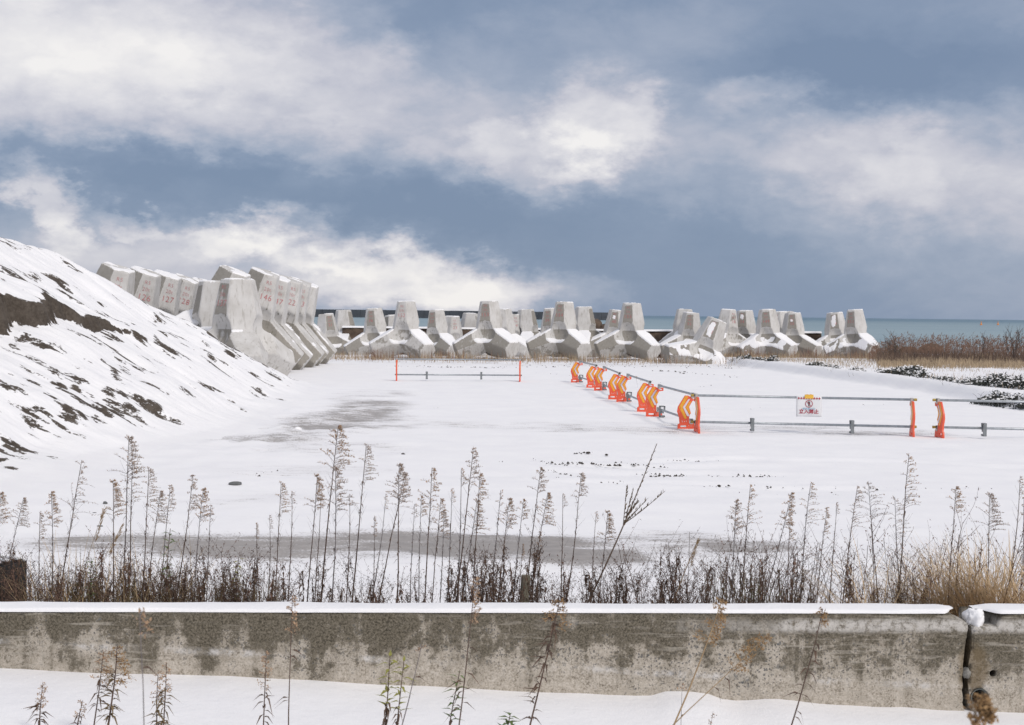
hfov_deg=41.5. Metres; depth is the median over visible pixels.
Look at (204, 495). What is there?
dry goldenrod
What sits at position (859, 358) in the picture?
dry grass
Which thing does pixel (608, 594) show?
withered weed
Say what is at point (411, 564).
dry goldenrod
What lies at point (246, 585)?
withered weed
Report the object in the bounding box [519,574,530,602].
wooden post
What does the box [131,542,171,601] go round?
withered weed
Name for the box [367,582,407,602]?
withered weed
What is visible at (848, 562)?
withered weed
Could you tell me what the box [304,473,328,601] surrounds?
dry goldenrod
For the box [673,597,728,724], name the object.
dead weed
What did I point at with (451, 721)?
green weed
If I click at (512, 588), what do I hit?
withered weed
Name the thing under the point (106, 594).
withered weed
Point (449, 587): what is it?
withered weed
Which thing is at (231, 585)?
withered weed
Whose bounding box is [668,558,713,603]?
withered weed
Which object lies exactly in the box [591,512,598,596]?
dry goldenrod
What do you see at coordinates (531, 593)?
withered weed
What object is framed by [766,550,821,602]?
withered weed
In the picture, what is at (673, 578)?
withered weed
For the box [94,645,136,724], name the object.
dead weed
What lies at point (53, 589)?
withered weed
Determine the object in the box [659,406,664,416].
barrier weight
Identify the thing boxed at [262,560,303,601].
withered weed
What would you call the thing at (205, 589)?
withered weed
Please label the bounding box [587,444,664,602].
seed stalk
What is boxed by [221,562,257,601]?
withered weed
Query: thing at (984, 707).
dead weed
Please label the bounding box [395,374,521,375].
steel pipe
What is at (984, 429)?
barrier weight
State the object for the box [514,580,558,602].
withered weed
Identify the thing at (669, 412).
steel pipe
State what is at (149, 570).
withered weed
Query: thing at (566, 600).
withered weed
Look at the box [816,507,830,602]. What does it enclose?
dry goldenrod
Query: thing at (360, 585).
withered weed
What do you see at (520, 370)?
pipe barricade
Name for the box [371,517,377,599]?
dry goldenrod
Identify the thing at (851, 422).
barrier weight
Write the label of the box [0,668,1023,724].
snow verge
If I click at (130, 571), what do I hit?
withered weed
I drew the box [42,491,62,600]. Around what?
dry goldenrod
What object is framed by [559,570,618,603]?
withered weed
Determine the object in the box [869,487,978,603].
withered weed
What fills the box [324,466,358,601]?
dry goldenrod
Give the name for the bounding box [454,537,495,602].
withered weed
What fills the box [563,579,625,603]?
withered weed
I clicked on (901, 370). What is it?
shrub
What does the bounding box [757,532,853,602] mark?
withered weed
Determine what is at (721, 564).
withered weed
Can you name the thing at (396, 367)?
pipe barricade
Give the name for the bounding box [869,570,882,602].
withered weed
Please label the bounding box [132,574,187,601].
withered weed
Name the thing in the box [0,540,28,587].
withered weed
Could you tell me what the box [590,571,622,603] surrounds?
withered weed
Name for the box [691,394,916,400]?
steel pipe
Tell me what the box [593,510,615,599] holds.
dry goldenrod
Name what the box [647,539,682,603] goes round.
withered weed
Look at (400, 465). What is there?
dry goldenrod
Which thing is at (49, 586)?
withered weed
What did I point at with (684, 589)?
withered weed
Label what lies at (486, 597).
withered weed
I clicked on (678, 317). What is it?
breakwater block
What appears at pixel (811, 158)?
sky
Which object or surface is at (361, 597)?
withered weed
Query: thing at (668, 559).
withered weed
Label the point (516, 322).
breakwater block
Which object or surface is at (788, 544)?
dry goldenrod
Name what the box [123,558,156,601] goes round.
withered weed
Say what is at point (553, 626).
dead weed
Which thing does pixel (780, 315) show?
breakwater block
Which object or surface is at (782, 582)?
withered weed
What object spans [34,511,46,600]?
dry goldenrod
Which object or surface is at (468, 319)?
breakwater block
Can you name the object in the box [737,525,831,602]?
withered weed
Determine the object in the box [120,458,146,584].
dry goldenrod
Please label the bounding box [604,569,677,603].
withered weed
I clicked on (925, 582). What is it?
withered weed
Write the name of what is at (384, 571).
dry goldenrod
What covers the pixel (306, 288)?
breakwater block
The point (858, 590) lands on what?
withered weed
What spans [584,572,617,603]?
withered weed
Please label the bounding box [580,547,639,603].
withered weed
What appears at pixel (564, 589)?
withered weed
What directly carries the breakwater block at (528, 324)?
on the snow field
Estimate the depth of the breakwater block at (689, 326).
92.50 m
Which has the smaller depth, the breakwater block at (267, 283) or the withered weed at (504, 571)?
the withered weed at (504, 571)
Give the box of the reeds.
[869,332,1023,361]
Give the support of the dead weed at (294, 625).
on the snow verge
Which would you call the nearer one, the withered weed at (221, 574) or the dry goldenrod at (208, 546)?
the dry goldenrod at (208, 546)
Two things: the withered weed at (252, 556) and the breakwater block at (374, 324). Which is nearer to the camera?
the withered weed at (252, 556)
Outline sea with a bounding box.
[314,316,1023,352]
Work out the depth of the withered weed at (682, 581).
8.91 m
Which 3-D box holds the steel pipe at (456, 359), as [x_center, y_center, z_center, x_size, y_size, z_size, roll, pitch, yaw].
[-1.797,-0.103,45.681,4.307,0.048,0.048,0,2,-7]
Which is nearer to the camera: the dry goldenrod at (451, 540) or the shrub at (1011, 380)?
the dry goldenrod at (451, 540)
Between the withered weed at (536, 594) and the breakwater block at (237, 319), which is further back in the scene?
the breakwater block at (237, 319)
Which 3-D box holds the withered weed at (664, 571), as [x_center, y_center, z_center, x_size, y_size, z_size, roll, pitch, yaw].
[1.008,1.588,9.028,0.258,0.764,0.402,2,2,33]
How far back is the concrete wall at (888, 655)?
7.51 m
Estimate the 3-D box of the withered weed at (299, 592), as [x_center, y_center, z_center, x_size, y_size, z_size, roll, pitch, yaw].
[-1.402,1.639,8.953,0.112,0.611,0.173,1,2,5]
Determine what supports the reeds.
on the snow field
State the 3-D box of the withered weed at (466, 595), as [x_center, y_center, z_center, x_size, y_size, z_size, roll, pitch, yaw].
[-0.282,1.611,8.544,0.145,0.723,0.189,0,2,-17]
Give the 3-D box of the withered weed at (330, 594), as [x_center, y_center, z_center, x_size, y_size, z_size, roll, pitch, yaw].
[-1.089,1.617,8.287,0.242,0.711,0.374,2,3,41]
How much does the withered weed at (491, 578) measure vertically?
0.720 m
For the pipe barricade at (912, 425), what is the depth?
25.90 m
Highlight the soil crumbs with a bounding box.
[256,365,991,497]
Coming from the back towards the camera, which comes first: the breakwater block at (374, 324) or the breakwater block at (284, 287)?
the breakwater block at (374, 324)
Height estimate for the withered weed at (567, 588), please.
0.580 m
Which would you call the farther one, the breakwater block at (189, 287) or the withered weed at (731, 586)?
the breakwater block at (189, 287)
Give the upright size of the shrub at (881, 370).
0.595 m
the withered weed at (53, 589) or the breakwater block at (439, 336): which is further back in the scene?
the breakwater block at (439, 336)
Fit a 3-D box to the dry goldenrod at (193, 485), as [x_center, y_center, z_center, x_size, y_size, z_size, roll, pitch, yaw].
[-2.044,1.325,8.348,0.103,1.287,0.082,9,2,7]
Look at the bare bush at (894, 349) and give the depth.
65.92 m
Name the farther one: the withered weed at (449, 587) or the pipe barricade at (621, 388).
the pipe barricade at (621, 388)
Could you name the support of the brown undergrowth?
on the snow field
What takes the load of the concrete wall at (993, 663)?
on the snow field
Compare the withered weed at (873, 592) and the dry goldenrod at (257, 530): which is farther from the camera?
the dry goldenrod at (257, 530)
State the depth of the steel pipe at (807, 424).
26.38 m
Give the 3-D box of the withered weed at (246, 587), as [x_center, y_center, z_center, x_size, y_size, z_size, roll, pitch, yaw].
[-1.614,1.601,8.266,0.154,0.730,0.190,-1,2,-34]
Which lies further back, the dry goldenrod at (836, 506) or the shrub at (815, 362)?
the shrub at (815, 362)
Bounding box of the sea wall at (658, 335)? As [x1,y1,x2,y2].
[342,326,821,357]
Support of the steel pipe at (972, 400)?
attached to the pipe barricade at (939, 431)
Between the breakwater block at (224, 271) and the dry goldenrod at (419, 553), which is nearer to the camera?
the dry goldenrod at (419, 553)
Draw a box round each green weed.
[85,559,96,600]
[160,528,176,601]
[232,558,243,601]
[376,650,401,724]
[390,655,414,724]
[443,670,465,724]
[498,711,519,724]
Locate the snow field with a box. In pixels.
[0,354,1023,604]
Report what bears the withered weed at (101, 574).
on the snow field
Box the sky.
[0,0,1023,319]
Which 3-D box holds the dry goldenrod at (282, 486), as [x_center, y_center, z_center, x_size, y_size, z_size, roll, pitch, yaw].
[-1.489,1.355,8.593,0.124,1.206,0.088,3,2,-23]
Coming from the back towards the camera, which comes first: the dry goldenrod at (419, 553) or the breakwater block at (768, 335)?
the breakwater block at (768, 335)
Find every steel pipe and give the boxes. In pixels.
[395,358,521,360]
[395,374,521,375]
[627,374,650,382]
[657,408,692,420]
[658,384,693,394]
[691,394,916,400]
[691,420,916,427]
[932,399,1023,402]
[932,426,1023,429]
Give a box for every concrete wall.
[0,601,967,710]
[959,603,1023,712]
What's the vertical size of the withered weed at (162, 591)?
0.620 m
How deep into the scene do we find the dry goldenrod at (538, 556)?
8.72 m
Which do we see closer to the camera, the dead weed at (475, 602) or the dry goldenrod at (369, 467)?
the dead weed at (475, 602)
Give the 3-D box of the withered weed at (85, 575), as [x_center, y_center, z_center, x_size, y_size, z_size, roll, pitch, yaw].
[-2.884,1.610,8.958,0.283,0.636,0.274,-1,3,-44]
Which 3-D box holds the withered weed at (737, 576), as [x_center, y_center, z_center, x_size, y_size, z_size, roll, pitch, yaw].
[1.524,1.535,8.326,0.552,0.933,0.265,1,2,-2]
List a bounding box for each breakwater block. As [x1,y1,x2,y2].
[96,261,134,295]
[130,266,160,308]
[154,269,181,315]
[175,273,198,313]
[176,265,250,326]
[192,280,219,330]
[208,278,294,375]
[248,267,303,368]
[274,276,312,369]
[280,275,324,367]
[289,276,328,365]
[305,281,336,363]
[317,313,349,354]
[335,310,354,339]
[343,308,385,354]
[369,301,434,358]
[385,315,394,325]
[426,309,455,355]
[433,316,462,355]
[452,300,519,358]
[461,313,477,326]
[480,308,529,356]
[513,314,520,334]
[518,309,538,339]
[526,301,591,358]
[526,308,563,356]
[575,306,601,349]
[588,309,634,357]
[594,303,660,360]
[658,309,692,342]
[659,312,700,356]
[662,316,725,363]
[718,309,746,355]
[729,310,755,356]
[736,309,797,355]
[776,311,786,331]
[781,312,821,357]
[816,312,850,356]
[823,309,879,357]
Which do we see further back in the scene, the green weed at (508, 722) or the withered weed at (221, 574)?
the withered weed at (221, 574)
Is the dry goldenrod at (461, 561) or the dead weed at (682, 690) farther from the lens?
the dry goldenrod at (461, 561)
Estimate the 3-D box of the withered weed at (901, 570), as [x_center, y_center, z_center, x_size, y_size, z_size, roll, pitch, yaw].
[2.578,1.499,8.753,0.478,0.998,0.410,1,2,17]
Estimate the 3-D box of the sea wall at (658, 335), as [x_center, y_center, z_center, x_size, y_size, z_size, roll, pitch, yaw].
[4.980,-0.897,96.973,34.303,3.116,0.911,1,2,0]
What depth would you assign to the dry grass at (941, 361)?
55.18 m
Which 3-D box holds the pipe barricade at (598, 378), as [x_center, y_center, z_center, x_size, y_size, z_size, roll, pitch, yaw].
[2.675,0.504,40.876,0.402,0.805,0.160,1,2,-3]
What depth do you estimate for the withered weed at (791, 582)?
8.05 m
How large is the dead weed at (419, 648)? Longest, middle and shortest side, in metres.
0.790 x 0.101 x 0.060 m
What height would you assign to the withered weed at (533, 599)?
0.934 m
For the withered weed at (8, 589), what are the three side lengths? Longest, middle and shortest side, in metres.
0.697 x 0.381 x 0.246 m
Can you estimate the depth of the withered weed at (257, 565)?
8.79 m
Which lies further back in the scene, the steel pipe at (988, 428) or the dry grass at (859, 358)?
the dry grass at (859, 358)
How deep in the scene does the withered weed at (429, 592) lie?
8.18 m
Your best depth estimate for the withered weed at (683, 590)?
8.44 m
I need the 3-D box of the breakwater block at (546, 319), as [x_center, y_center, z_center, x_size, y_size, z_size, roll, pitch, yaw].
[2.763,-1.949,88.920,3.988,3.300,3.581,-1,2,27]
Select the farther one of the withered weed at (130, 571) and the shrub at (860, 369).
the shrub at (860, 369)
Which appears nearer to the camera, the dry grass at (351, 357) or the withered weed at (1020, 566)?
the withered weed at (1020, 566)
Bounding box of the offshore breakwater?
[315,309,607,319]
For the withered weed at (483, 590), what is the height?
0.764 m
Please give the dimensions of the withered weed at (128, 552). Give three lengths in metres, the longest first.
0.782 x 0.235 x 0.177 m
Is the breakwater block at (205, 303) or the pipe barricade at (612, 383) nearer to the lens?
the pipe barricade at (612, 383)
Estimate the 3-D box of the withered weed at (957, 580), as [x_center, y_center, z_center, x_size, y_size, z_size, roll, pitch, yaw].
[2.642,1.485,8.224,0.628,1.066,0.302,0,2,-14]
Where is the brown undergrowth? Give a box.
[875,349,1023,363]
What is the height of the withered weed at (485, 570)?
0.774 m
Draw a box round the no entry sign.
[796,394,821,416]
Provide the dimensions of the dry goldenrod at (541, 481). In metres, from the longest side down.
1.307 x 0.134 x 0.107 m
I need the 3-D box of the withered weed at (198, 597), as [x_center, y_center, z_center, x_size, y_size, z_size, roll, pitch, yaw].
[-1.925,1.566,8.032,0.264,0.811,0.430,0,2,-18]
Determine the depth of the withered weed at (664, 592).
8.19 m
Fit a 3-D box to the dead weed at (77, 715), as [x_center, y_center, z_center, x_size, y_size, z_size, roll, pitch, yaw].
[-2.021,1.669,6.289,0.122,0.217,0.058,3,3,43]
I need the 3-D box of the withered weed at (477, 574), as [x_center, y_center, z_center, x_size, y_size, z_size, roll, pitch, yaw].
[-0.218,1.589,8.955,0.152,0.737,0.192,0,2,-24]
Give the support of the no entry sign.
hanging from the steel pipe at (794, 397)
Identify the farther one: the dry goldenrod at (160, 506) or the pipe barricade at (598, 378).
the pipe barricade at (598, 378)
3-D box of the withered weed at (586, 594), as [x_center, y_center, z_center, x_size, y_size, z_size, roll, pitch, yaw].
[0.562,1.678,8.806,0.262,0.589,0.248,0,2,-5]
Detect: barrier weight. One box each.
[626,392,631,401]
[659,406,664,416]
[750,418,754,430]
[849,420,853,433]
[981,423,986,436]
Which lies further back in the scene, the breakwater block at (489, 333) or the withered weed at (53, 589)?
the breakwater block at (489, 333)
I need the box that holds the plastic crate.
[0,555,26,601]
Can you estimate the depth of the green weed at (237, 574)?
8.30 m
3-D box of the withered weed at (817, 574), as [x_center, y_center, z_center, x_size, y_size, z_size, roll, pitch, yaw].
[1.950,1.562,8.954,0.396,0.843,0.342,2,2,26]
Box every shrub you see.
[730,353,777,362]
[805,360,842,368]
[847,367,865,372]
[875,368,889,372]
[885,365,933,377]
[925,375,989,384]
[969,390,1023,409]
[970,371,1023,389]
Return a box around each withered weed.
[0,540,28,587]
[0,542,64,600]
[0,546,37,601]
[0,548,33,601]
[0,560,28,600]
[0,577,42,601]
[0,586,28,599]
[1,555,68,601]
[2,543,29,600]
[23,564,66,598]
[30,573,84,601]
[39,575,66,601]
[42,570,72,597]
[43,565,73,601]
[48,550,81,596]
[54,554,100,599]
[58,550,95,601]
[58,557,101,601]
[68,561,96,597]
[74,535,135,601]
[79,546,147,601]
[83,580,113,601]
[85,525,117,601]
[89,579,127,601]
[108,543,142,600]
[122,551,153,601]
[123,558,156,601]
[130,554,176,601]
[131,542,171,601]
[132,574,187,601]
[139,550,202,601]
[153,574,172,601]
[155,560,198,599]
[158,539,195,599]
[162,546,216,601]
[164,556,203,601]
[165,534,244,601]
[186,545,221,601]
[199,528,265,599]
[206,555,244,601]
[209,543,247,600]
[212,570,261,601]
[217,550,269,600]
[218,548,289,601]
[220,566,256,601]
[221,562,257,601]
[226,569,262,601]
[237,546,271,601]
[239,568,258,601]
[242,570,282,601]
[249,555,264,601]
[261,556,298,601]
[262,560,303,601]
[294,549,340,601]
[295,570,308,601]
[299,569,327,601]
[300,585,327,601]
[316,574,352,601]
[332,549,378,602]
[335,576,356,602]
[339,585,375,602]
[348,574,389,602]
[358,560,394,602]
[365,569,423,602]
[367,566,413,602]
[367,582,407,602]
[399,584,417,602]
[404,568,424,602]
[410,576,458,602]
[438,557,456,602]
[439,564,464,602]
[440,586,459,602]
[443,563,460,602]
[450,559,485,602]
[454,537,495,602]
[455,561,508,602]
[459,563,470,602]
[466,544,522,602]
[471,549,485,602]
[471,551,507,602]
[473,552,529,602]
[476,517,512,602]
[476,550,531,602]
[477,552,508,601]
[498,535,534,602]
[500,566,560,602]
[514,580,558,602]
[525,528,547,602]
[527,528,552,602]
[530,569,572,602]
[546,553,574,601]
[547,559,577,602]
[549,577,577,602]
[553,570,582,601]
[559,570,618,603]
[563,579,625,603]
[578,577,608,602]
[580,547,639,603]
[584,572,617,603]
[590,559,642,602]
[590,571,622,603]
[594,566,628,601]
[596,514,705,603]
[600,580,631,602]
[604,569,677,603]
[605,541,675,603]
[608,570,662,603]
[610,568,633,603]
[619,539,661,603]
[628,554,679,603]
[640,563,697,603]
[644,543,688,603]
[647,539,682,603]
[649,558,711,602]
[651,519,724,602]
[655,547,716,600]
[658,558,684,603]
[660,546,720,603]
[662,567,708,603]
[668,522,748,602]
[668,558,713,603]
[669,560,703,603]
[681,533,755,602]
[684,546,760,602]
[692,524,791,602]
[692,540,728,602]
[698,556,718,602]
[705,546,751,602]
[713,535,806,601]
[716,513,791,602]
[718,550,775,602]
[728,523,770,602]
[736,545,823,602]
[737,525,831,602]
[746,536,815,602]
[748,563,806,602]
[751,529,792,602]
[752,532,806,602]
[754,580,796,602]
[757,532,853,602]
[765,530,831,602]
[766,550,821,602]
[771,581,821,602]
[787,547,837,602]
[794,529,876,602]
[807,550,857,602]
[820,538,867,602]
[822,569,892,602]
[826,505,933,603]
[830,551,861,599]
[840,564,915,603]
[843,560,863,602]
[848,548,904,602]
[863,577,896,602]
[865,544,937,603]
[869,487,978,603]
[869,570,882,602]
[874,520,942,601]
[877,553,907,603]
[879,542,943,603]
[889,553,917,603]
[894,527,1000,606]
[906,505,1002,598]
[910,544,950,603]
[911,558,996,603]
[914,531,947,602]
[931,518,969,596]
[945,514,1023,603]
[1002,568,1022,600]
[1013,534,1023,592]
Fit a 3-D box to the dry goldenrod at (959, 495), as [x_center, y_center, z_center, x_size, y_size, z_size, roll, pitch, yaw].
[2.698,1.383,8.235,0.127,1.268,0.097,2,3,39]
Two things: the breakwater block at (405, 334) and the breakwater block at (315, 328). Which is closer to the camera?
the breakwater block at (315, 328)
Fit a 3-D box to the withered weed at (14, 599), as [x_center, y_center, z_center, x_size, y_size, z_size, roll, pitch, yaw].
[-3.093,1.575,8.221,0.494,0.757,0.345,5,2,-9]
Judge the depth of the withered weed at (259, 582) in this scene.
9.06 m
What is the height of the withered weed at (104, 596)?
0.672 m
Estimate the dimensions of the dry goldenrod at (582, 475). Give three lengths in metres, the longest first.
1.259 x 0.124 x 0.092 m
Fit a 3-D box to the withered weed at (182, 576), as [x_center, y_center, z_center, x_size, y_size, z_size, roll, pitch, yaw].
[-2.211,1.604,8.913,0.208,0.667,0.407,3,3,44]
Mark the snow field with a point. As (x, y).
(512, 428)
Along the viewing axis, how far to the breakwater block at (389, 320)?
100.45 m
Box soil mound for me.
[0,237,328,537]
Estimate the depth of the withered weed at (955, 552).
9.21 m
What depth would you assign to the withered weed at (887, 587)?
8.32 m
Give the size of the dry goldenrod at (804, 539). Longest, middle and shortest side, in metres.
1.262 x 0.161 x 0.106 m
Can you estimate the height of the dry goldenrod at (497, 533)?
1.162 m
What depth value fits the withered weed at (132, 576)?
8.88 m
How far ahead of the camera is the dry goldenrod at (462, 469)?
8.31 m
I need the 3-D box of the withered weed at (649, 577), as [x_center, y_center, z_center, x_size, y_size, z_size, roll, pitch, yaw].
[0.835,1.458,8.044,0.645,1.090,0.310,1,2,14]
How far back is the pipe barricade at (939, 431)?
25.91 m
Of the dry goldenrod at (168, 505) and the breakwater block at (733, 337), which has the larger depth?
the breakwater block at (733, 337)
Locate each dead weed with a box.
[22,682,52,724]
[68,700,86,724]
[86,650,115,724]
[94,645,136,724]
[132,607,157,724]
[142,670,169,724]
[150,663,179,724]
[253,651,272,724]
[272,594,301,724]
[402,645,430,724]
[445,577,481,724]
[520,597,571,724]
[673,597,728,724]
[676,632,771,722]
[677,683,686,715]
[781,607,829,724]
[962,692,998,724]
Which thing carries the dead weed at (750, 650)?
on the snow verge
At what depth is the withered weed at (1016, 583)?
8.79 m
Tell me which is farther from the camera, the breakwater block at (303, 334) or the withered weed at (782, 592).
the breakwater block at (303, 334)
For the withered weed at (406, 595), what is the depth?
8.37 m
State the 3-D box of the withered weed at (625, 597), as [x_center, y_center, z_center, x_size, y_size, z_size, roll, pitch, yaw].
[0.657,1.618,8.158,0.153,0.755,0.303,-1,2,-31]
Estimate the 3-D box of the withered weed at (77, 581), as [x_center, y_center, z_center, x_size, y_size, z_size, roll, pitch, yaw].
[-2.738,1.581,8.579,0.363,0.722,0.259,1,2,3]
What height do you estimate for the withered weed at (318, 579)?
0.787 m
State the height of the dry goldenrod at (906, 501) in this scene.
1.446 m
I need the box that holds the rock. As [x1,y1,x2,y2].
[228,481,241,484]
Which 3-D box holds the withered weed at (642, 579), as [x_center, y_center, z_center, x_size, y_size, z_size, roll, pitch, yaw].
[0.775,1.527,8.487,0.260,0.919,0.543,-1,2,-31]
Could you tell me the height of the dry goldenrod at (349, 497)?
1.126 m
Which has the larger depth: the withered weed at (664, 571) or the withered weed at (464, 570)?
the withered weed at (664, 571)
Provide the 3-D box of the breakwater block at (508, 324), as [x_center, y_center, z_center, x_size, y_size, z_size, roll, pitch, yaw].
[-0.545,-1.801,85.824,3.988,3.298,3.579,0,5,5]
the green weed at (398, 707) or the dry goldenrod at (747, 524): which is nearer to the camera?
the green weed at (398, 707)
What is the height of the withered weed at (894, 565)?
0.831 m
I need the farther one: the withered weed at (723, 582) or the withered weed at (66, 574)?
the withered weed at (66, 574)
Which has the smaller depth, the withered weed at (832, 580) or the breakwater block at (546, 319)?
the withered weed at (832, 580)
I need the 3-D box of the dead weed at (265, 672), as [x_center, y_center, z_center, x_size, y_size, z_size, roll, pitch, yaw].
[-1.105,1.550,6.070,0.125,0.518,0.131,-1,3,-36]
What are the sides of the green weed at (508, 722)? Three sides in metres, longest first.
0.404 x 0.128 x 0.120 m
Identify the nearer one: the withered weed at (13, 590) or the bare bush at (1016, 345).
the withered weed at (13, 590)
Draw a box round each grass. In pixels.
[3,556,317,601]
[330,348,908,366]
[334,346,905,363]
[680,551,846,603]
[735,354,1023,389]
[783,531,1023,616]
[875,350,1023,368]
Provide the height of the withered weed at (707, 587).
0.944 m
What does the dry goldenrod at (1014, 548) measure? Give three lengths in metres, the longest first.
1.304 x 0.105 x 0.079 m
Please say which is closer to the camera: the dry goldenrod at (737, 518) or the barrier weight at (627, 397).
the dry goldenrod at (737, 518)
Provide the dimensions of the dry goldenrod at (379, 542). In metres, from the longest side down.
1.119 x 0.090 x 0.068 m
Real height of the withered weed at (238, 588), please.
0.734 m
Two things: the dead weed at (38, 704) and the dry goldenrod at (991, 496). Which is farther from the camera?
the dry goldenrod at (991, 496)
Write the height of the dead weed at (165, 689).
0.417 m
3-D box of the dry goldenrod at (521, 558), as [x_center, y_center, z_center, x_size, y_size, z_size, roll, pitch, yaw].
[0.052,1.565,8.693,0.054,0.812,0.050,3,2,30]
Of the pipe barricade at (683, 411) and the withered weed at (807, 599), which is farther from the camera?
the pipe barricade at (683, 411)
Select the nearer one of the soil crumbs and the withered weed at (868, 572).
the withered weed at (868, 572)
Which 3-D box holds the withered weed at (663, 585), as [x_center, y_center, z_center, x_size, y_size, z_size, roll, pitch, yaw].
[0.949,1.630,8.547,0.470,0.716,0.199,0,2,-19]
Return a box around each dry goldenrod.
[0,491,13,523]
[9,497,31,558]
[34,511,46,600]
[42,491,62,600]
[56,461,95,600]
[100,479,127,601]
[107,436,149,595]
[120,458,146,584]
[140,467,162,601]
[147,490,169,584]
[161,484,175,582]
[176,474,199,598]
[193,487,213,600]
[202,506,213,601]
[255,522,260,601]
[265,514,272,597]
[271,481,290,600]
[284,492,296,600]
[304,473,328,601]
[313,495,325,601]
[317,425,356,601]
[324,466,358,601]
[344,494,355,602]
[351,443,378,602]
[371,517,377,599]
[372,494,388,598]
[379,473,413,597]
[385,463,412,602]
[409,504,417,598]
[414,495,428,602]
[418,467,441,602]
[430,498,452,600]
[435,509,449,602]
[447,489,456,602]
[453,468,466,602]
[456,446,482,602]
[460,498,489,602]
[472,473,487,599]
[491,490,505,600]
[498,498,517,592]
[513,499,529,599]
[518,544,524,600]
[527,467,548,574]
[531,492,556,600]
[537,531,541,589]
[558,494,568,600]
[567,472,588,598]
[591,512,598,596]
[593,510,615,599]
[725,499,746,597]
[740,484,762,599]
[764,492,794,599]
[784,515,794,600]
[799,482,824,597]
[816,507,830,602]
[829,502,839,594]
[842,486,869,602]
[849,481,891,597]
[888,496,912,594]
[898,453,921,603]
[945,486,966,604]
[974,492,1009,593]
[1006,477,1023,588]
[1019,497,1023,591]
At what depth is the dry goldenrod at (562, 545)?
8.84 m
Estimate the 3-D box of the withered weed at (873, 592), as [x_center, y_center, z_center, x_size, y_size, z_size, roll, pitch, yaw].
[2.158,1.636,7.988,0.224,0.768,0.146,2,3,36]
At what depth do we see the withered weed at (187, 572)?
8.52 m
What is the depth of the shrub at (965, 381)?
40.72 m
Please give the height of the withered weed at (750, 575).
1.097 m
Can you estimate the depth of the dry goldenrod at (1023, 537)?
8.65 m
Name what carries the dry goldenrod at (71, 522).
on the snow field
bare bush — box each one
[880,333,898,355]
[982,335,989,352]
[1003,323,1023,358]
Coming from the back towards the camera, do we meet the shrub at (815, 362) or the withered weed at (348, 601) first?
the shrub at (815, 362)
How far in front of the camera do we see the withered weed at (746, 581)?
8.74 m
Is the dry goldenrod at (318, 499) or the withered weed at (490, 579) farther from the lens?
the dry goldenrod at (318, 499)
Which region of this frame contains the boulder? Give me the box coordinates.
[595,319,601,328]
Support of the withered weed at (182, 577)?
on the snow field
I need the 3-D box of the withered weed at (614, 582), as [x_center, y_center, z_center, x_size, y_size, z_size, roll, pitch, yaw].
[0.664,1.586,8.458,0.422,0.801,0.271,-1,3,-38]
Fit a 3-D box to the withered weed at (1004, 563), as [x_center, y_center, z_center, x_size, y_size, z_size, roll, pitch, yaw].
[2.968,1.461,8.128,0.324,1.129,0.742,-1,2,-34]
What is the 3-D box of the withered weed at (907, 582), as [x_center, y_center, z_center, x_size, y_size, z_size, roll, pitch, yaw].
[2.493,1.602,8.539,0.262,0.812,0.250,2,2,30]
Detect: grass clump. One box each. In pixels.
[773,530,930,602]
[833,529,1023,616]
[890,573,1019,615]
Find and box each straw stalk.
[76,507,106,596]
[85,523,123,596]
[673,538,699,601]
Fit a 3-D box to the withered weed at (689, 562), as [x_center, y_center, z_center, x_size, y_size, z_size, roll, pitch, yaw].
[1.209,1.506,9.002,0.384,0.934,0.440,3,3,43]
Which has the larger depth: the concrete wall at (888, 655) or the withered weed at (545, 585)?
the withered weed at (545, 585)
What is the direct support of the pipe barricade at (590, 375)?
on the snow field
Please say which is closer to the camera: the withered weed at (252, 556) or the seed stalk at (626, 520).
the seed stalk at (626, 520)
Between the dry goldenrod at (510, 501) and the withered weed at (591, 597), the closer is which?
the withered weed at (591, 597)
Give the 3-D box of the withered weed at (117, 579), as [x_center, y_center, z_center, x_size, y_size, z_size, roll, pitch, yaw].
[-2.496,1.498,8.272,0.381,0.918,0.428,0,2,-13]
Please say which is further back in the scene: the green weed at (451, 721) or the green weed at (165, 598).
the green weed at (165, 598)
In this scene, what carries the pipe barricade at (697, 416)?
on the snow field
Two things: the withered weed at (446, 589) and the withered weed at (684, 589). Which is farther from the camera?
the withered weed at (446, 589)
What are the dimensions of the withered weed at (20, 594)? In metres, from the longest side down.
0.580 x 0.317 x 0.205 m
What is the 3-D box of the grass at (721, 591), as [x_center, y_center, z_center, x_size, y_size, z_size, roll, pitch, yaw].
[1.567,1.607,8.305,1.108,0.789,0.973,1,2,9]
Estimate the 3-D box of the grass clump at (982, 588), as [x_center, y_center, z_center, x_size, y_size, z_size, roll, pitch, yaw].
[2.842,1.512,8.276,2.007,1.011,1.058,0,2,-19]
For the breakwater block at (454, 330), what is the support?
on the snow field
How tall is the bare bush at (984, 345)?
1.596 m
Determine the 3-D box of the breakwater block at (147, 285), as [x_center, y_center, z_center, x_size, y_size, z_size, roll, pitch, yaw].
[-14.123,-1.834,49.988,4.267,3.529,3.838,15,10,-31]
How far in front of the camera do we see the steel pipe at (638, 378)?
33.63 m
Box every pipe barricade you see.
[396,358,397,380]
[519,359,520,381]
[571,360,582,381]
[586,364,598,387]
[594,368,606,390]
[608,372,622,398]
[616,373,630,401]
[637,380,653,411]
[645,384,663,416]
[677,393,694,428]
[694,393,700,433]
[909,398,914,436]
[934,398,944,437]

